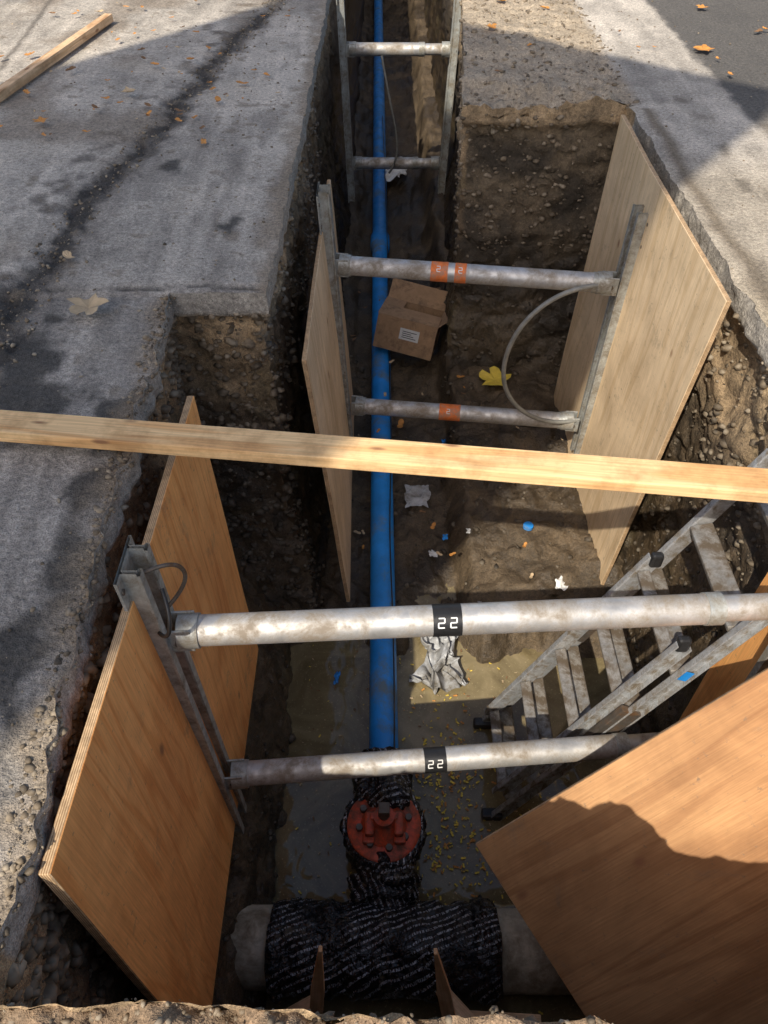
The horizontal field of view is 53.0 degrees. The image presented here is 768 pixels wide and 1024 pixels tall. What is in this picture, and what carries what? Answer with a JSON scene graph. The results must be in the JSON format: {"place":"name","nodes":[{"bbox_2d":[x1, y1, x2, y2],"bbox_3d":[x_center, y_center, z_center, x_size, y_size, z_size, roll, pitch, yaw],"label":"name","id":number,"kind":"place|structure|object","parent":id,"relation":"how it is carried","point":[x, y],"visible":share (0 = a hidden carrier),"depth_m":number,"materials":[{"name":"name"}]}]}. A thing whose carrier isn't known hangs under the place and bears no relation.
{"place":"outdoors","nodes":[
{"label":"outdoors","id":0,"kind":"place"},
{"bbox_2d":[0,0,767,1023],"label":"ground","id":1,"kind":"structure","parent":0,"point":[126,270],"depth_m":3.76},
{"bbox_2d":[0,13,112,102],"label":"lumber plank","id":2,"kind":"object","parent":1,"relation":"on","point":[26,75],"visible":1,"depth_m":4.90,"materials":[{"name":"brown wood"}]},
{"bbox_2d":[0,0,767,1023],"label":"trench","id":3,"kind":"object","parent":1,"relation":"in","point":[422,216],"visible":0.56,"depth_m":4.51,"materials":[{"name":"soil"}]},
{"bbox_2d":[38,396,257,1005],"bbox_3d":[-0.654,0.727,2.691,0.039,1.567,1.666,-2,44,1],"label":"plywood panel","id":4,"kind":"object","parent":3,"relation":"attached to","point":[133,873],"visible":0.83,"depth_m":2.28,"materials":[{"name":"brown wood"}]},
{"bbox_2d":[286,995,309,1009],"bbox_3d":[-0.390,1.946,2.951,0.338,0.030,0.050,-37,47,15],"label":"wood scrap","id":5,"kind":"object","parent":3,"relation":"on","point":[304,1003],"depth_m":2.92,"materials":[{"name":"brown wood"}]},
{"bbox_2d":[302,179,353,601],"bbox_3d":[-0.277,-0.694,4.368,0.073,1.626,1.778,-3,46,4],"label":"plywood panel","id":6,"kind":"object","parent":3,"relation":"attached to","point":[321,364],"visible":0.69,"depth_m":3.94,"materials":[{"name":"beige wood"}]},
{"bbox_2d":[369,0,397,747],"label":"water pipe","id":7,"kind":"object","parent":3,"relation":"in","point":[383,719],"visible":0.72,"depth_m":4.91,"materials":[{"name":"blue plastic"}]},
{"bbox_2d":[385,169,406,181],"bbox_3d":[0.070,-3.810,8.492,0.370,0.086,0.679,0,47,0],"label":"crumpled paper","id":8,"kind":"object","parent":3,"relation":"on","point":[393,174],"visible":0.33,"depth_m":8.38,"materials":[{"name":"white paper"}]},
{"bbox_2d":[336,0,460,202],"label":"trench shoring","id":9,"kind":"object","parent":3,"relation":"attached to","point":[449,49],"visible":0.94,"depth_m":6.83,"materials":[{"name":"silver metal"}]},
{"bbox_2d":[231,862,570,1004],"bbox_3d":[0.251,1.741,3.221,2.906,0.390,0.556,0,47,0],"label":"water main pipe","id":10,"kind":"object","parent":3,"relation":"on","point":[376,939],"visible":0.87,"depth_m":3.04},
{"bbox_2d":[436,990,474,1016],"bbox_3d":[0.310,1.921,2.933,0.050,0.030,0.348,-33,38,-27],"label":"wood scrap","id":11,"kind":"object","parent":10,"relation":"on","point":[461,1009],"visible":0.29,"depth_m":2.94,"materials":[{"name":"brown wood"}]},
{"bbox_2d":[373,278,447,360],"bbox_3d":[0.266,-1.468,5.979,0.620,0.430,0.504,10,47,10],"label":"cardboard box","id":12,"kind":"object","parent":3,"relation":"on","point":[412,319],"visible":0.88,"depth_m":5.86,"materials":[{"name":"brown cardboard"}]},
{"bbox_2d":[404,484,430,507],"bbox_3d":[0.224,-0.112,5.111,0.178,0.019,0.225,0,47,0],"label":"paper scrap","id":13,"kind":"object","parent":3,"relation":"on","point":[417,495],"visible":1,"depth_m":5.11,"materials":[{"name":"paper"}]},
{"bbox_2d":[428,550,437,556],"bbox_3d":[0.303,0.256,4.769,0.057,0.009,0.060,0,47,0],"label":"paper scrap","id":14,"kind":"object","parent":3,"relation":"on","point":[432,553],"visible":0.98,"depth_m":4.77,"materials":[{"name":"white paper"}]},
{"bbox_2d":[265,583,614,1021],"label":"water","id":15,"kind":"structure","parent":3,"relation":"in","point":[300,861],"depth_m":3.85,"materials":[{"name":"grey liquid"}]},
{"bbox_2d":[310,946,324,1013],"bbox_3d":[-0.247,1.815,2.827,0.050,0.823,0.023,4,34,-2],"label":"wooden stake","id":16,"kind":"object","parent":15,"relation":"on","point":[317,994],"visible":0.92,"depth_m":2.73,"materials":[{"name":"brown wood"}]},
{"bbox_2d":[333,671,339,684],"bbox_3d":[-0.261,0.909,4.230,0.035,0.012,0.095,7,47,7],"label":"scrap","id":17,"kind":"object","parent":15,"relation":"on","point":[336,674],"visible":1,"depth_m":4.23,"materials":[{"name":"blue plastic"}]},
{"bbox_2d":[339,746,426,886],"bbox_3d":[-0.003,1.350,3.469,0.382,0.571,0.676,0,47,0],"label":"gate valve","id":18,"kind":"object","parent":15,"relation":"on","point":[383,825],"visible":0.88,"depth_m":3.27,"materials":[{"name":"metal"}]},
{"bbox_2d":[0,0,766,1014],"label":"fallen leaves","id":19,"kind":"object","parent":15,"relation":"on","point":[94,302],"visible":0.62,"depth_m":4.02,"materials":[{"name":"yellow plant"}]},
{"bbox_2d":[409,636,467,694],"bbox_3d":[0.299,0.759,4.320,0.324,0.109,0.550,0,47,0],"label":"plastic sheet","id":20,"kind":"object","parent":15,"relation":"on","point":[439,667],"visible":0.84,"depth_m":4.25,"materials":[{"name":"white plastic"}]},
{"bbox_2d":[434,948,455,1016],"bbox_3d":[0.233,1.825,2.838,0.050,0.799,0.023,-7,33,4],"label":"wooden stake","id":21,"kind":"object","parent":15,"relation":"in","point":[445,999],"visible":0.94,"depth_m":2.75,"materials":[{"name":"brown wood"}]},
{"bbox_2d":[113,535,767,833],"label":"trench shoring","id":22,"kind":"object","parent":3,"relation":"attached to","point":[176,637],"visible":0.66,"depth_m":2.27,"materials":[{"name":"silver metal"}]},
{"bbox_2d":[316,182,648,453],"bbox_3d":[0.470,-0.928,4.383,1.650,1.720,0.258,5,47,5],"label":"trench shoring","id":23,"kind":"object","parent":3,"relation":"attached to","point":[613,285],"visible":0.87,"depth_m":4.09,"materials":[{"name":"metal"}]},
{"bbox_2d":[470,1010,540,1022],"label":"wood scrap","id":24,"kind":"object","parent":3,"relation":"on","point":[520,1016],"visible":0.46,"depth_m":2.96,"materials":[{"name":"brown wood"}]},
{"bbox_2d":[523,521,532,530],"bbox_3d":[0.860,0.085,4.593,0.060,0.020,0.060,0,47,0],"label":"bottle cap","id":25,"kind":"object","parent":3,"relation":"on","point":[527,525],"visible":1,"depth_m":4.58,"materials":[{"name":"blue plastic"}]},
{"bbox_2d":[555,576,567,590],"bbox_3d":[0.980,0.371,4.370,0.142,0.029,0.189,0,47,0],"label":"paper scrap","id":26,"kind":"object","parent":3,"relation":"on","point":[559,583],"visible":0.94,"depth_m":4.34,"materials":[{"name":"white paper"}]},
{"bbox_2d":[473,448,767,820],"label":"ladder","id":27,"kind":"object","parent":3,"relation":"attached to","point":[622,706],"visible":0.88,"depth_m":3.07,"materials":[{"name":"metal"}]},
{"bbox_2d":[476,668,767,1023],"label":"plywood panel","id":28,"kind":"object","parent":3,"relation":"attached to","point":[634,882],"visible":0.99,"depth_m":2.56,"materials":[{"name":"brown wood"}]},
{"bbox_2d":[554,115,731,584],"bbox_3d":[1.266,-0.784,4.266,0.049,2.011,1.890,2,46,-1],"label":"plywood panel","id":29,"kind":"object","parent":3,"relation":"attached to","point":[676,304],"visible":0.72,"depth_m":3.86,"materials":[{"name":"beige wood"}]},
{"bbox_2d":[679,573,767,719],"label":"plywood panel","id":30,"kind":"object","parent":3,"relation":"attached to","point":[730,671],"visible":0.11,"depth_m":2.96,"materials":[{"name":"brown wood"}]},
{"bbox_2d":[0,0,767,1023],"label":"gravel","id":31,"kind":"structure","parent":1,"relation":"on","point":[54,918],"depth_m":3.25,"materials":[{"name":"gravel"}]},
{"bbox_2d":[0,410,767,502],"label":"lumber plank","id":32,"kind":"object","parent":1,"relation":"on","point":[700,480],"visible":1,"depth_m":2.27,"materials":[{"name":"brown wood"}]}
]}

